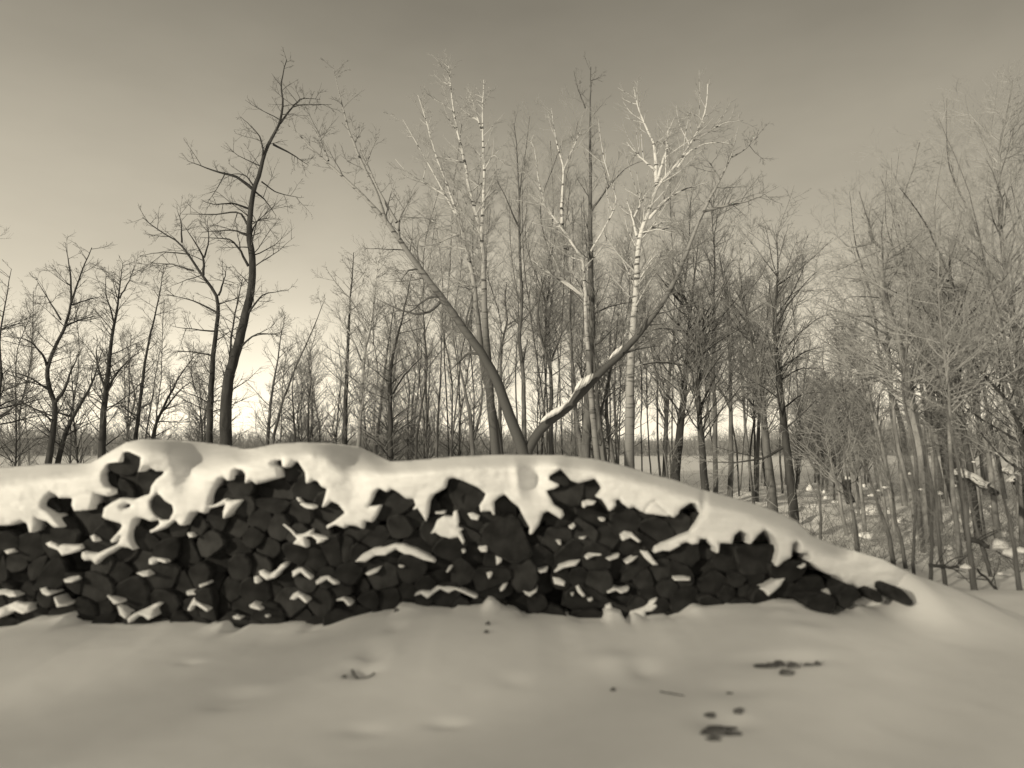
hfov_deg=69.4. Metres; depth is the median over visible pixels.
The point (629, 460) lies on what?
birch tree
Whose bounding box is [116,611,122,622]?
firewood log
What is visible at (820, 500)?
bare tree
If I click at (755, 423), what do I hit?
young tree
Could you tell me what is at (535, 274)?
young tree
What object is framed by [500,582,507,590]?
snow patch
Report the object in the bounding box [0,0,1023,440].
sky
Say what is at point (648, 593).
firewood log
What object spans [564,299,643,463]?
bare tree
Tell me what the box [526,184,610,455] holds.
young tree
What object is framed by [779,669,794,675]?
bark scrap
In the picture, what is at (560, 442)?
young tree
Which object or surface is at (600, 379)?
young tree
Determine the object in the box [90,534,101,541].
snow patch
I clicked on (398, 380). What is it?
young tree
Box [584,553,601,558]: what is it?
snow patch
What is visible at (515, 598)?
firewood log
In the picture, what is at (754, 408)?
young tree
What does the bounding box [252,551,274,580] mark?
firewood log
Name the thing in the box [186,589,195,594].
snow patch
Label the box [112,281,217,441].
young tree
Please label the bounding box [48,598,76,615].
firewood log
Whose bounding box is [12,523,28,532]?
firewood log
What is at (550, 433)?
bare tree
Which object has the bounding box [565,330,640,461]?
bare tree
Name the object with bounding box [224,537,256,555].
firewood log
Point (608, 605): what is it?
snow patch
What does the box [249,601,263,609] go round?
snow patch
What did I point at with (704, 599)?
firewood log
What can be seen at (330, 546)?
firewood log
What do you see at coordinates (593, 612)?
firewood log
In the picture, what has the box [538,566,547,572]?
snow patch
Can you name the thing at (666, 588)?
firewood log
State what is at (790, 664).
bark scrap
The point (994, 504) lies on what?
bare tree
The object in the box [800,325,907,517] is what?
bare tree
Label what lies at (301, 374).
young tree
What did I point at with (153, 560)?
snow patch
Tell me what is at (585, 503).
snow patch
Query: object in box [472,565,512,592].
firewood log
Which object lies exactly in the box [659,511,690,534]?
firewood log
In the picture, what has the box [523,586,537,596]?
snow patch
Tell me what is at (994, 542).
snow clump
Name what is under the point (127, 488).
firewood log
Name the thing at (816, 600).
firewood log
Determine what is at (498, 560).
snow patch
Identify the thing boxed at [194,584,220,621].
firewood log
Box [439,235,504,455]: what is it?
young tree
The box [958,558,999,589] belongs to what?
leaning stick
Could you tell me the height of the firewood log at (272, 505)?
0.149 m
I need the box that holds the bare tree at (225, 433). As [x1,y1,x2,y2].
[175,46,341,445]
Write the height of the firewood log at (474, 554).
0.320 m
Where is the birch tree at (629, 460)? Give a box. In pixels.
[574,70,756,468]
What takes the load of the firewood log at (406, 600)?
on the snow ground
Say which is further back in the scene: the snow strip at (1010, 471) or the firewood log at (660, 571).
the snow strip at (1010, 471)
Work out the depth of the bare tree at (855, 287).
21.87 m
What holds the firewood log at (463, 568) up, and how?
on the firewood log at (470, 586)
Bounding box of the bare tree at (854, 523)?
[809,443,947,551]
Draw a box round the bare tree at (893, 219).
[843,126,1008,505]
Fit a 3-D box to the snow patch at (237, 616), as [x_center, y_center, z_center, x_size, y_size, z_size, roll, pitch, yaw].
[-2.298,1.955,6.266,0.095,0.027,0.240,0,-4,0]
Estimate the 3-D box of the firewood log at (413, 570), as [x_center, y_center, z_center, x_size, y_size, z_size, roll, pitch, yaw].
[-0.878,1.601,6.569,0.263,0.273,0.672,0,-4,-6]
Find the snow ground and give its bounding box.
[0,441,1023,767]
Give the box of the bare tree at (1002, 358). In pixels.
[934,241,1023,451]
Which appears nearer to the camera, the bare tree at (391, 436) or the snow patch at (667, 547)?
the snow patch at (667, 547)
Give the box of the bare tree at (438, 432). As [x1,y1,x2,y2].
[423,307,450,457]
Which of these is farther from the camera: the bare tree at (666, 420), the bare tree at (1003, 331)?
the bare tree at (666, 420)
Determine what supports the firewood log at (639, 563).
on the firewood log at (624, 597)
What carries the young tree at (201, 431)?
on the snow ground
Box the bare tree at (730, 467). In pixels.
[690,215,772,496]
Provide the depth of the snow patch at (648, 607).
6.18 m
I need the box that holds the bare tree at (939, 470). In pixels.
[855,176,944,498]
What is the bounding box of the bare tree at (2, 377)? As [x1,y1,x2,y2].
[0,259,78,450]
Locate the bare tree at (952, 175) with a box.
[919,77,1022,404]
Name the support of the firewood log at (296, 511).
on the firewood log at (299, 527)
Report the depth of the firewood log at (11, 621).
6.25 m
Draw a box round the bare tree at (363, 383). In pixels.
[305,220,408,446]
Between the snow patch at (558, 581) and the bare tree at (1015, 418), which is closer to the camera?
the snow patch at (558, 581)
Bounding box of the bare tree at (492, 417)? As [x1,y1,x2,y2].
[424,51,515,454]
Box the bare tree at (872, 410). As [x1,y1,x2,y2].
[820,285,941,542]
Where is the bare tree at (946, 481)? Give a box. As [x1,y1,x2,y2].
[844,157,984,515]
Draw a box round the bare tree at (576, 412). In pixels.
[536,283,603,456]
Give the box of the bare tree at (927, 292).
[878,202,967,483]
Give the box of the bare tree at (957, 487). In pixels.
[874,251,987,535]
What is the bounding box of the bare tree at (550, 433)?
[516,232,585,454]
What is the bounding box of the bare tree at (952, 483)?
[817,160,1023,564]
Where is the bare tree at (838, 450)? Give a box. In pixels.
[789,413,891,487]
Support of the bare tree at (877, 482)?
on the snow ground
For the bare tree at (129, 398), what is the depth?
22.02 m
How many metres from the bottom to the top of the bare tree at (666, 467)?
2.102 m
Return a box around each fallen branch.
[928,544,974,582]
[964,528,1011,566]
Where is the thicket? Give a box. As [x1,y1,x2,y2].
[0,398,1017,455]
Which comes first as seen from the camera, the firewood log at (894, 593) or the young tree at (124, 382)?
the firewood log at (894, 593)
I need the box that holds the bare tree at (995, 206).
[943,103,1023,356]
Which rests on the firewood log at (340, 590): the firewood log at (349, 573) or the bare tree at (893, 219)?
the firewood log at (349, 573)
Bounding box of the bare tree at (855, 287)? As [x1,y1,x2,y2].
[808,220,914,491]
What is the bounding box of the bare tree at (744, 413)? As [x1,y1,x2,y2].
[703,206,778,503]
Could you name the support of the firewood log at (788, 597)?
on the snow ground
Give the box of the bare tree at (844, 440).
[778,362,896,503]
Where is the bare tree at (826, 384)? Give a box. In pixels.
[785,323,893,490]
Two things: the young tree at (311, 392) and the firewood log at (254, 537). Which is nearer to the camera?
the firewood log at (254, 537)
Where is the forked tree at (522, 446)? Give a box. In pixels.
[286,58,795,454]
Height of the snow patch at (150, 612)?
0.144 m
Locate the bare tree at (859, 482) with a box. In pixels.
[821,319,879,531]
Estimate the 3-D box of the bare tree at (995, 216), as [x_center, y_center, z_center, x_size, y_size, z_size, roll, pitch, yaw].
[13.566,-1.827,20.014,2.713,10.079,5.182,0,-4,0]
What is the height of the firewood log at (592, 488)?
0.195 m
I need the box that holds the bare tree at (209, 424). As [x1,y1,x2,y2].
[124,194,258,442]
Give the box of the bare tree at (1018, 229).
[991,161,1023,342]
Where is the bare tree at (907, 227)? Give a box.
[867,143,966,469]
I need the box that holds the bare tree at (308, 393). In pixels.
[277,336,350,442]
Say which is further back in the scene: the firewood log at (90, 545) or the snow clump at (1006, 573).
the snow clump at (1006, 573)
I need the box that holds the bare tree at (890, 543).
[820,433,907,565]
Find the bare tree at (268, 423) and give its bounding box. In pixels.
[241,305,303,445]
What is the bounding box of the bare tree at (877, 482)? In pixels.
[792,313,914,499]
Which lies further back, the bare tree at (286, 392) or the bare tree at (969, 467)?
the bare tree at (286, 392)
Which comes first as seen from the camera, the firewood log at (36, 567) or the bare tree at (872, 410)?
the firewood log at (36, 567)
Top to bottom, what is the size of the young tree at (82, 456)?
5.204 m
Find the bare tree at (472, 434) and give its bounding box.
[443,325,497,455]
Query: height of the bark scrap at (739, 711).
0.051 m
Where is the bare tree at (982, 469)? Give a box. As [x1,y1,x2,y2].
[931,146,993,492]
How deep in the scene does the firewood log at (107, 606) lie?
6.27 m
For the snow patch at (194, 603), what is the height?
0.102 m
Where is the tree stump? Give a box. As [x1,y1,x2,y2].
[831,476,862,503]
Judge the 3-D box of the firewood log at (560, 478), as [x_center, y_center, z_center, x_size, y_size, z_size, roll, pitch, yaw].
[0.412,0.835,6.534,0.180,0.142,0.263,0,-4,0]
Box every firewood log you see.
[0,525,14,529]
[0,529,24,553]
[0,552,11,581]
[0,580,27,618]
[0,585,14,617]
[0,616,17,626]
[6,552,31,572]
[11,570,29,582]
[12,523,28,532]
[16,603,51,624]
[17,530,46,561]
[21,580,38,601]
[28,555,50,581]
[33,554,76,590]
[36,588,66,607]
[41,513,89,558]
[44,497,65,523]
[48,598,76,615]
[57,497,71,513]
[64,570,89,594]
[64,587,81,598]
[70,551,92,569]
[71,502,108,537]
[74,596,98,620]
[81,539,106,561]
[81,570,116,601]
[89,521,116,548]
[91,553,116,574]
[91,611,118,623]
[97,599,117,614]
[105,471,121,505]
[108,451,140,475]
[109,520,121,532]
[109,560,134,583]
[110,540,140,562]
[114,574,151,610]
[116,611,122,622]
[118,477,136,507]
[119,474,138,486]
[123,611,154,623]
[131,550,152,574]
[134,524,160,549]
[136,485,149,497]
[137,468,162,490]
[140,560,183,590]
[144,519,171,539]
[149,588,184,617]
[152,495,172,519]
[152,536,182,562]
[152,616,170,621]
[169,521,190,537]
[170,609,191,622]
[174,569,194,598]
[176,536,205,569]
[181,597,199,618]
[188,515,210,538]
[188,560,216,589]
[192,616,211,623]
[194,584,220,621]
[197,529,228,557]
[205,549,231,572]
[206,507,230,531]
[212,572,229,591]
[214,484,234,507]
[216,609,250,627]
[219,591,231,617]
[220,576,240,601]
[224,475,258,498]
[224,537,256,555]
[225,513,249,537]
[228,550,256,580]
[231,597,253,613]
[235,494,261,517]
[240,575,272,603]
[243,526,269,548]
[247,507,273,531]
[248,617,264,623]
[251,599,286,623]
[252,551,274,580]
[255,497,291,513]
[256,536,286,558]
[257,478,295,499]
[268,512,293,541]
[269,577,283,598]
[274,551,296,576]
[274,585,308,617]
[278,570,294,586]
[279,462,303,482]
[282,541,311,565]
[286,498,315,524]
[286,522,309,541]
[291,472,326,501]
[292,605,313,621]
[294,564,318,593]
[304,545,328,572]
[305,614,322,624]
[308,516,334,546]
[308,586,336,617]
[312,490,344,532]
[316,565,336,587]
[320,532,343,567]
[323,605,352,625]
[330,582,354,598]
[335,556,374,585]
[336,592,358,610]
[341,534,354,562]
[344,519,386,542]
[350,542,372,567]
[352,603,372,616]
[354,575,371,594]
[357,587,378,609]
[361,522,391,548]
[365,557,400,590]
[371,489,414,520]
[372,607,382,612]
[375,538,402,563]
[378,586,400,609]
[387,513,413,538]
[396,599,414,606]
[397,553,427,583]
[397,581,418,600]
[402,527,432,553]
[405,504,423,528]
[414,569,436,589]
[415,594,433,605]
[418,514,444,545]
[426,568,450,582]
[427,553,451,569]
[429,496,441,516]
[432,536,467,560]
[432,580,461,606]
[434,484,448,496]
[439,491,457,514]
[448,478,484,510]
[450,594,470,607]
[451,556,476,586]
[452,508,483,531]
[459,523,481,542]
[460,493,485,503]
[462,581,478,598]
[464,542,483,566]
[470,596,484,604]
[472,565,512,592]
[477,506,499,523]
[477,513,532,563]
[478,581,514,600]
[482,550,508,566]
[494,495,518,516]
[498,597,506,605]
[507,558,538,593]
[507,590,527,611]
[517,509,544,527]
[523,521,547,544]
[527,592,547,613]
[530,542,554,570]
[537,570,552,593]
[539,526,572,551]
[540,598,566,615]
[543,500,574,526]
[547,478,584,506]
[549,471,569,486]
[549,565,569,589]
[554,537,583,570]
[560,584,609,609]
[568,517,597,544]
[568,607,602,617]
[569,566,587,585]
[574,499,609,528]
[581,541,611,570]
[583,479,600,500]
[585,569,612,594]
[596,524,620,550]
[598,498,624,511]
[607,506,641,537]
[607,578,637,603]
[610,536,641,579]
[610,599,628,618]
[619,545,651,581]
[626,593,648,613]
[632,568,654,588]
[633,507,658,518]
[634,529,668,557]
[636,586,659,600]
[639,515,675,542]
[648,557,670,581]
[649,597,669,614]
[652,576,677,599]
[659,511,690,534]
[664,608,674,615]
[666,542,700,567]
[668,560,694,586]
[668,584,698,612]
[683,510,698,525]
[691,558,714,575]
[694,568,726,595]
[696,592,723,605]
[698,541,714,559]
[710,542,736,573]
[716,583,735,602]
[724,571,746,587]
[728,596,749,603]
[733,541,774,575]
[735,583,749,596]
[745,574,765,585]
[747,585,777,603]
[766,556,809,582]
[775,582,796,597]
[779,596,792,598]
[790,588,835,613]
[794,570,824,589]
[813,571,860,608]
[856,586,882,602]
[874,580,912,605]
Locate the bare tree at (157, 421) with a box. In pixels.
[111,344,209,440]
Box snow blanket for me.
[0,439,916,605]
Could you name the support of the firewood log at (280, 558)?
on the firewood log at (277, 587)
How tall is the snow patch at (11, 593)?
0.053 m
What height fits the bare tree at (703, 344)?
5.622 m
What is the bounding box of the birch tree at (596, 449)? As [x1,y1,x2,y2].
[504,96,625,459]
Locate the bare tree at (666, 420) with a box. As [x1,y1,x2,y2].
[636,157,735,476]
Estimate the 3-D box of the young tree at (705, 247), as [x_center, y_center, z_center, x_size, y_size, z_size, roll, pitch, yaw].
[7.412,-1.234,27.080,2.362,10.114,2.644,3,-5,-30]
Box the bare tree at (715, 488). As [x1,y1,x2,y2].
[662,167,789,492]
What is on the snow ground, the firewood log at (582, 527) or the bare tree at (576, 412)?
the bare tree at (576, 412)
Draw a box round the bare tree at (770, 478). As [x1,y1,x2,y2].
[701,242,818,511]
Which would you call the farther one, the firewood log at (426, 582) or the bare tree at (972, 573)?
the bare tree at (972, 573)
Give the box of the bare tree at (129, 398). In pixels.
[115,336,143,441]
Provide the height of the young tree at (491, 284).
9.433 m
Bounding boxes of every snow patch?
[0,589,24,596]
[0,601,37,616]
[5,549,17,553]
[40,587,63,595]
[46,541,84,555]
[54,593,75,606]
[64,576,80,582]
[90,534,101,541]
[107,595,126,603]
[117,605,134,618]
[127,602,163,622]
[137,569,154,576]
[149,556,170,564]
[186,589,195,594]
[187,532,196,536]
[188,597,211,610]
[199,580,213,587]
[233,614,243,619]
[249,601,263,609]
[254,576,262,582]
[259,562,290,579]
[283,524,327,547]
[290,591,311,602]
[292,567,313,579]
[300,503,317,508]
[316,576,339,584]
[336,596,354,605]
[355,543,435,562]
[366,566,381,574]
[414,585,477,597]
[431,510,464,543]
[435,510,446,513]
[468,513,479,519]
[478,546,486,551]
[496,556,501,564]
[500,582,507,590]
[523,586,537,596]
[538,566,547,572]
[553,577,564,585]
[554,559,579,571]
[576,584,584,596]
[581,499,595,507]
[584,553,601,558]
[605,603,621,613]
[606,552,619,560]
[607,585,628,592]
[620,531,639,542]
[622,555,636,563]
[629,597,656,617]
[640,550,653,564]
[645,551,657,564]
[652,544,679,552]
[672,575,679,579]
[672,575,689,580]
[758,578,784,595]
[797,563,805,567]
[820,588,829,594]
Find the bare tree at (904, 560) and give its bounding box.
[854,402,988,568]
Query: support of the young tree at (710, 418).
on the snow ground
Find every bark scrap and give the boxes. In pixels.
[699,728,724,735]
[703,712,715,718]
[705,736,720,740]
[706,725,725,729]
[724,731,741,735]
[726,726,737,730]
[733,707,743,714]
[753,663,766,668]
[766,662,777,667]
[773,660,785,666]
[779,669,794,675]
[787,661,800,667]
[813,661,820,665]
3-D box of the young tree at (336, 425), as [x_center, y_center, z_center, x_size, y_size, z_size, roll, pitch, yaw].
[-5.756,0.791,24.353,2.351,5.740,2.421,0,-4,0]
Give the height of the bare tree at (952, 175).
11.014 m
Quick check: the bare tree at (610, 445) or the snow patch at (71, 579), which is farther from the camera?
the bare tree at (610, 445)
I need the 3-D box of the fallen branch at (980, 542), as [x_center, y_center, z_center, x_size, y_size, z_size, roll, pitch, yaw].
[5.507,1.901,8.603,0.434,0.454,0.345,-1,-4,9]
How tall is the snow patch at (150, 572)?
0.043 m
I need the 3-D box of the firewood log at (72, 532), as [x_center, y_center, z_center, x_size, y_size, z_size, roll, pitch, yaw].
[-3.891,1.339,6.703,0.340,0.379,0.772,0,-4,0]
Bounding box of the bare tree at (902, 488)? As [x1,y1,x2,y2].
[828,193,942,506]
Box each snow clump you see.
[541,402,566,421]
[574,374,592,390]
[609,345,622,358]
[801,503,825,507]
[855,505,889,515]
[858,531,875,538]
[890,518,908,523]
[960,564,970,569]
[988,538,1011,550]
[990,531,1008,536]
[996,571,1012,575]
[1002,548,1017,556]
[1017,547,1023,553]
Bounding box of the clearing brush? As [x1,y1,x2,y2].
[627,441,875,535]
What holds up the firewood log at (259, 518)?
on the firewood log at (254, 537)
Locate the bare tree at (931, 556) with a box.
[872,391,974,580]
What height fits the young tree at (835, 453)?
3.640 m
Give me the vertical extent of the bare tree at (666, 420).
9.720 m
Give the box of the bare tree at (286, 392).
[243,286,325,444]
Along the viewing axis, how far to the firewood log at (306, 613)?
6.33 m
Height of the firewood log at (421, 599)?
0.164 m
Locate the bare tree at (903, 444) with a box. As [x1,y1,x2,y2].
[783,168,966,524]
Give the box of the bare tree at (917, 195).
[874,127,1000,517]
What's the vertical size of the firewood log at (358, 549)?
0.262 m
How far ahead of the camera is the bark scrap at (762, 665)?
4.89 m
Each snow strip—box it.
[954,468,991,487]
[1002,467,1016,479]
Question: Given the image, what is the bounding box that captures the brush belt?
[175,426,619,464]
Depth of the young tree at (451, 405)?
29.39 m
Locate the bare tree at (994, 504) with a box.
[874,261,1023,538]
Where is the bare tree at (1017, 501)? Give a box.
[929,133,1023,525]
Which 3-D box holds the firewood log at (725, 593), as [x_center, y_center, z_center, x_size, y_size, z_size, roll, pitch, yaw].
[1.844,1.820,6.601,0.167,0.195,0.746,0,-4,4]
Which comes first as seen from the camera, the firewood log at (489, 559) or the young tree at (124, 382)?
the firewood log at (489, 559)
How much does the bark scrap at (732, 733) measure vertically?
0.033 m
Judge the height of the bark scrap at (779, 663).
0.067 m
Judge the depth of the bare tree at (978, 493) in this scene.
12.36 m
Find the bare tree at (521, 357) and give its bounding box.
[492,105,546,442]
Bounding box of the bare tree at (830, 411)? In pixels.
[751,388,897,534]
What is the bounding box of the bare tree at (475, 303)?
[383,83,503,454]
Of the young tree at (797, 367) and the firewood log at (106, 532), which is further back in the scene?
the young tree at (797, 367)
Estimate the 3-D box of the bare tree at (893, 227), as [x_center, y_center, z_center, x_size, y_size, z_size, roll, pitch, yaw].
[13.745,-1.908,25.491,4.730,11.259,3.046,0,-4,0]
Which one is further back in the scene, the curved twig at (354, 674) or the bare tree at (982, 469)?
the bare tree at (982, 469)
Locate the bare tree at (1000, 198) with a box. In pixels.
[906,64,1023,546]
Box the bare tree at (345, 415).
[318,249,384,444]
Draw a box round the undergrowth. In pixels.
[765,470,1023,571]
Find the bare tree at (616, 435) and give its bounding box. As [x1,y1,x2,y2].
[596,327,664,463]
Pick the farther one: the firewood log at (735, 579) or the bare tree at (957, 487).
the bare tree at (957, 487)
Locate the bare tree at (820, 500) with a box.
[784,448,847,539]
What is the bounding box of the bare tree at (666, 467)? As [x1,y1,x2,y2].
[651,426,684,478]
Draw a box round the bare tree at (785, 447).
[684,187,871,523]
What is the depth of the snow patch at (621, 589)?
6.23 m
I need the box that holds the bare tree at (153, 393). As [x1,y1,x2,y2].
[126,337,170,438]
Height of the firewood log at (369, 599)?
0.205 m
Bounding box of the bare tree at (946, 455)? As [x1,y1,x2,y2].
[868,190,974,477]
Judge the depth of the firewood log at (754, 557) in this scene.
6.33 m
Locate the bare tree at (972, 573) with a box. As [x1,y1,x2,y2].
[891,347,1023,589]
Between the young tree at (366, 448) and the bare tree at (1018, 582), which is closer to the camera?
the bare tree at (1018, 582)
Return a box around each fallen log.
[954,468,998,495]
[1000,468,1023,496]
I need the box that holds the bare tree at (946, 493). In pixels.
[853,159,999,505]
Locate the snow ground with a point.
(932, 677)
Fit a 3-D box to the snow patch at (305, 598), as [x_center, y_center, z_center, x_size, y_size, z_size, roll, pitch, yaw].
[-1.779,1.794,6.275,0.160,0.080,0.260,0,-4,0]
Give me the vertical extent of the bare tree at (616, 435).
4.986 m
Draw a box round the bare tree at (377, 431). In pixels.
[352,291,413,458]
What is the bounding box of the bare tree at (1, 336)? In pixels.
[0,226,30,407]
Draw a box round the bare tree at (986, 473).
[903,183,1004,494]
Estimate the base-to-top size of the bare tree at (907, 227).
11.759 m
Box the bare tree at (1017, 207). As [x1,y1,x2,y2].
[942,103,1023,333]
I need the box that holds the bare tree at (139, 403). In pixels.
[93,259,177,440]
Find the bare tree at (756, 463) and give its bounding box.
[733,248,804,501]
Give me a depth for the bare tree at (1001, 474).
20.83 m
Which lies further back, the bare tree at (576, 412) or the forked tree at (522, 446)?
the bare tree at (576, 412)
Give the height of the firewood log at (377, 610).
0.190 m
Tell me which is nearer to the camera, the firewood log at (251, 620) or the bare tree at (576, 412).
the firewood log at (251, 620)
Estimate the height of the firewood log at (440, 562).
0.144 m
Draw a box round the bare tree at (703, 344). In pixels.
[653,256,770,490]
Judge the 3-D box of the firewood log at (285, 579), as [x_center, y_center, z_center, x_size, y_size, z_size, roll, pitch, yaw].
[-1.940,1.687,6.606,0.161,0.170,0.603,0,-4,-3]
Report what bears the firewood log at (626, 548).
on the firewood log at (624, 597)
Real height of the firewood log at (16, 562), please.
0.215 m
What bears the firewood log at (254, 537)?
on the firewood log at (271, 548)
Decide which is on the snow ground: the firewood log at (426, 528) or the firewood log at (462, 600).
the firewood log at (462, 600)
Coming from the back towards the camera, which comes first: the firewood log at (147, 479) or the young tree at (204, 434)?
the young tree at (204, 434)
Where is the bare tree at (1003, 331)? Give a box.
[889,84,1023,420]
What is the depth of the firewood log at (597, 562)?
6.29 m
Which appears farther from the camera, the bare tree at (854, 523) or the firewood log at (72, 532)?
the bare tree at (854, 523)
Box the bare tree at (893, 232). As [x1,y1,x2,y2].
[860,163,955,483]
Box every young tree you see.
[0,280,65,465]
[0,289,63,466]
[0,311,64,464]
[0,343,35,466]
[29,328,113,464]
[35,270,98,462]
[77,318,164,459]
[80,320,166,449]
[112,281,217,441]
[154,331,243,443]
[158,355,219,441]
[171,332,260,445]
[239,328,306,446]
[261,346,331,441]
[270,376,326,442]
[287,342,340,442]
[289,344,340,442]
[290,322,349,443]
[311,327,365,444]
[341,317,384,451]
[342,271,406,452]
[356,285,421,460]
[362,293,422,460]
[366,161,468,459]
[366,318,418,460]
[368,305,432,459]
[375,202,458,457]
[387,298,460,459]
[393,320,444,457]
[399,189,497,456]
[403,314,458,458]
[412,111,486,455]
[412,300,484,456]
[425,213,471,456]
[428,193,533,443]
[432,148,527,455]
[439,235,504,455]
[455,192,516,454]
[484,169,541,453]
[490,99,571,454]
[498,170,581,454]
[499,124,588,454]
[504,125,576,454]
[504,252,569,454]
[511,174,583,454]
[511,255,560,454]
[523,151,616,456]
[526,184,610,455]
[536,87,608,454]
[543,175,647,428]
[544,251,625,458]
[544,316,609,457]
[561,324,620,432]
[565,169,620,398]
[568,198,647,461]
[570,316,623,454]
[596,237,653,449]
[598,179,676,471]
[598,232,659,426]
[600,278,676,426]
[614,186,691,475]
[617,262,689,473]
[627,104,723,457]
[639,301,684,476]
[676,319,735,453]
[690,248,759,495]
[691,219,759,433]
[718,260,783,487]
[719,289,789,491]
[721,317,779,482]
[732,303,801,482]
[733,263,796,485]
[745,247,821,493]
[767,228,818,484]
[771,371,816,489]
[779,319,809,461]
[785,327,825,481]
[790,371,834,483]
[790,380,821,484]
[792,376,874,499]
[794,375,841,490]
[795,361,864,490]
[797,311,888,491]
[808,366,820,482]
[822,312,883,486]
[839,326,899,486]
[855,385,891,482]
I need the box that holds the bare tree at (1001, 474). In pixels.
[916,176,1021,498]
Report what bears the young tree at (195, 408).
on the snow ground
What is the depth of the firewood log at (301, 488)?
6.43 m
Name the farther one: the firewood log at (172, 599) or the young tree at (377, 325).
the young tree at (377, 325)
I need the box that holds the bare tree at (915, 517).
[846,412,964,574]
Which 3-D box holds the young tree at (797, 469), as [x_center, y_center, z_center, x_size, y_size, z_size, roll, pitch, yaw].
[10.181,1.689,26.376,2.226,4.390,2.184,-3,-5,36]
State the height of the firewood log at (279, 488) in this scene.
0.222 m
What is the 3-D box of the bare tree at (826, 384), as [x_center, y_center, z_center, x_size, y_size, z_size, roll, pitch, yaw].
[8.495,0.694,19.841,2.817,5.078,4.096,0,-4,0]
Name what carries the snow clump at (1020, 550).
on the snow ground
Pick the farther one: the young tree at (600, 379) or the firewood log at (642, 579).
the young tree at (600, 379)
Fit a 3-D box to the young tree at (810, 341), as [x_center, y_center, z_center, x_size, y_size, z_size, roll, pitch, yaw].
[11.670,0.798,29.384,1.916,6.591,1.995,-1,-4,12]
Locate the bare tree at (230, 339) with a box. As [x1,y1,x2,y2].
[200,268,272,442]
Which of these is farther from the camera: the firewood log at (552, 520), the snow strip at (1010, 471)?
the snow strip at (1010, 471)
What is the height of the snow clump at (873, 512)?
0.252 m
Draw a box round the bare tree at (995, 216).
[945,139,1023,333]
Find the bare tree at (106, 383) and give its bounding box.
[59,251,162,458]
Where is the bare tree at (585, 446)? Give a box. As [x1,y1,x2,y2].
[552,51,652,457]
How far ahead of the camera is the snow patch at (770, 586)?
6.22 m
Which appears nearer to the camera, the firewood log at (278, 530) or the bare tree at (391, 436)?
the firewood log at (278, 530)
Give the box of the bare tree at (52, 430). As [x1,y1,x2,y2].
[0,230,114,463]
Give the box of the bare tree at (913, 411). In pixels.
[772,168,1023,545]
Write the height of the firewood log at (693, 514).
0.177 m
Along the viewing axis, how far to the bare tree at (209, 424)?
18.09 m
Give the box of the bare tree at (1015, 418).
[914,302,1023,503]
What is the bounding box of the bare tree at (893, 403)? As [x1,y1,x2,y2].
[764,190,986,532]
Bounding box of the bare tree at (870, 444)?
[821,300,892,527]
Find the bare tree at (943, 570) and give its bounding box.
[873,414,960,585]
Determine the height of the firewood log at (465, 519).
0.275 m
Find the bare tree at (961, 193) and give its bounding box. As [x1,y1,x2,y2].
[909,78,1023,412]
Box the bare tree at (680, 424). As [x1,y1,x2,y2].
[607,211,739,480]
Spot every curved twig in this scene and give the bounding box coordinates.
[351,669,374,678]
[660,691,683,695]
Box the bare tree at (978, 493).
[888,270,1017,540]
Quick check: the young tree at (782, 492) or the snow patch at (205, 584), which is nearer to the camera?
the snow patch at (205, 584)
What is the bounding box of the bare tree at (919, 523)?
[779,180,1023,552]
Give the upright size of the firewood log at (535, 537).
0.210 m
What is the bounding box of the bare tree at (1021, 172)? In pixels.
[925,58,1023,334]
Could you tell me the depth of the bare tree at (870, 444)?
13.94 m
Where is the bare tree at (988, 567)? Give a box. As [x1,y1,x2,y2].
[903,381,1023,576]
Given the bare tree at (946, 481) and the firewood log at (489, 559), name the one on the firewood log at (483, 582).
the firewood log at (489, 559)
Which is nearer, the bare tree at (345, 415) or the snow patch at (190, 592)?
the snow patch at (190, 592)
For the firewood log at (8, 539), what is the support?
on the firewood log at (16, 562)
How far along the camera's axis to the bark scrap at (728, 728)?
4.14 m
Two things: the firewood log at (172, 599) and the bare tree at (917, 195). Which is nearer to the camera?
the firewood log at (172, 599)
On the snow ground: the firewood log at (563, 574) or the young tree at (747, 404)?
the young tree at (747, 404)
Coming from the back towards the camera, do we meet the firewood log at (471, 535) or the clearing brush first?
the clearing brush
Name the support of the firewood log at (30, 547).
on the firewood log at (36, 567)
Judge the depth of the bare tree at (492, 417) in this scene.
19.36 m
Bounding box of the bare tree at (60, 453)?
[12,337,126,463]
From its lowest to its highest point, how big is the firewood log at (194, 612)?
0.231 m
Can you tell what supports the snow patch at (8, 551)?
on the firewood log at (8, 539)
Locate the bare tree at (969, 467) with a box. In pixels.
[856,182,1023,540]
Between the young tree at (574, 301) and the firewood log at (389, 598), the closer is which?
the firewood log at (389, 598)
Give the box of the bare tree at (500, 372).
[477,271,533,443]
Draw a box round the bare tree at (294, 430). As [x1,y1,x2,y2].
[260,345,325,442]
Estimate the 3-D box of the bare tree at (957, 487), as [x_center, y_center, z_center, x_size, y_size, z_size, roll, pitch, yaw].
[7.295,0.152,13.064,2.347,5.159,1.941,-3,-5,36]
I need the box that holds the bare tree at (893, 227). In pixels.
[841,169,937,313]
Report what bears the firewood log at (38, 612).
on the snow ground
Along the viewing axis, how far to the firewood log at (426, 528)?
6.35 m
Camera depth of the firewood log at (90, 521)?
6.43 m
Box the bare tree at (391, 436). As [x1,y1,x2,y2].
[339,272,439,460]
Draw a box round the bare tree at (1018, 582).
[933,423,1023,590]
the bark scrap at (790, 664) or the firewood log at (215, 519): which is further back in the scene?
the firewood log at (215, 519)
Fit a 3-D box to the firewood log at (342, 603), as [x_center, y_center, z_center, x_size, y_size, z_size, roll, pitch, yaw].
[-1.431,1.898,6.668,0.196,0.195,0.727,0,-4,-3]
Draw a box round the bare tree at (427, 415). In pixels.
[418,318,437,458]
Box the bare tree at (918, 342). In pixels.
[852,142,1003,532]

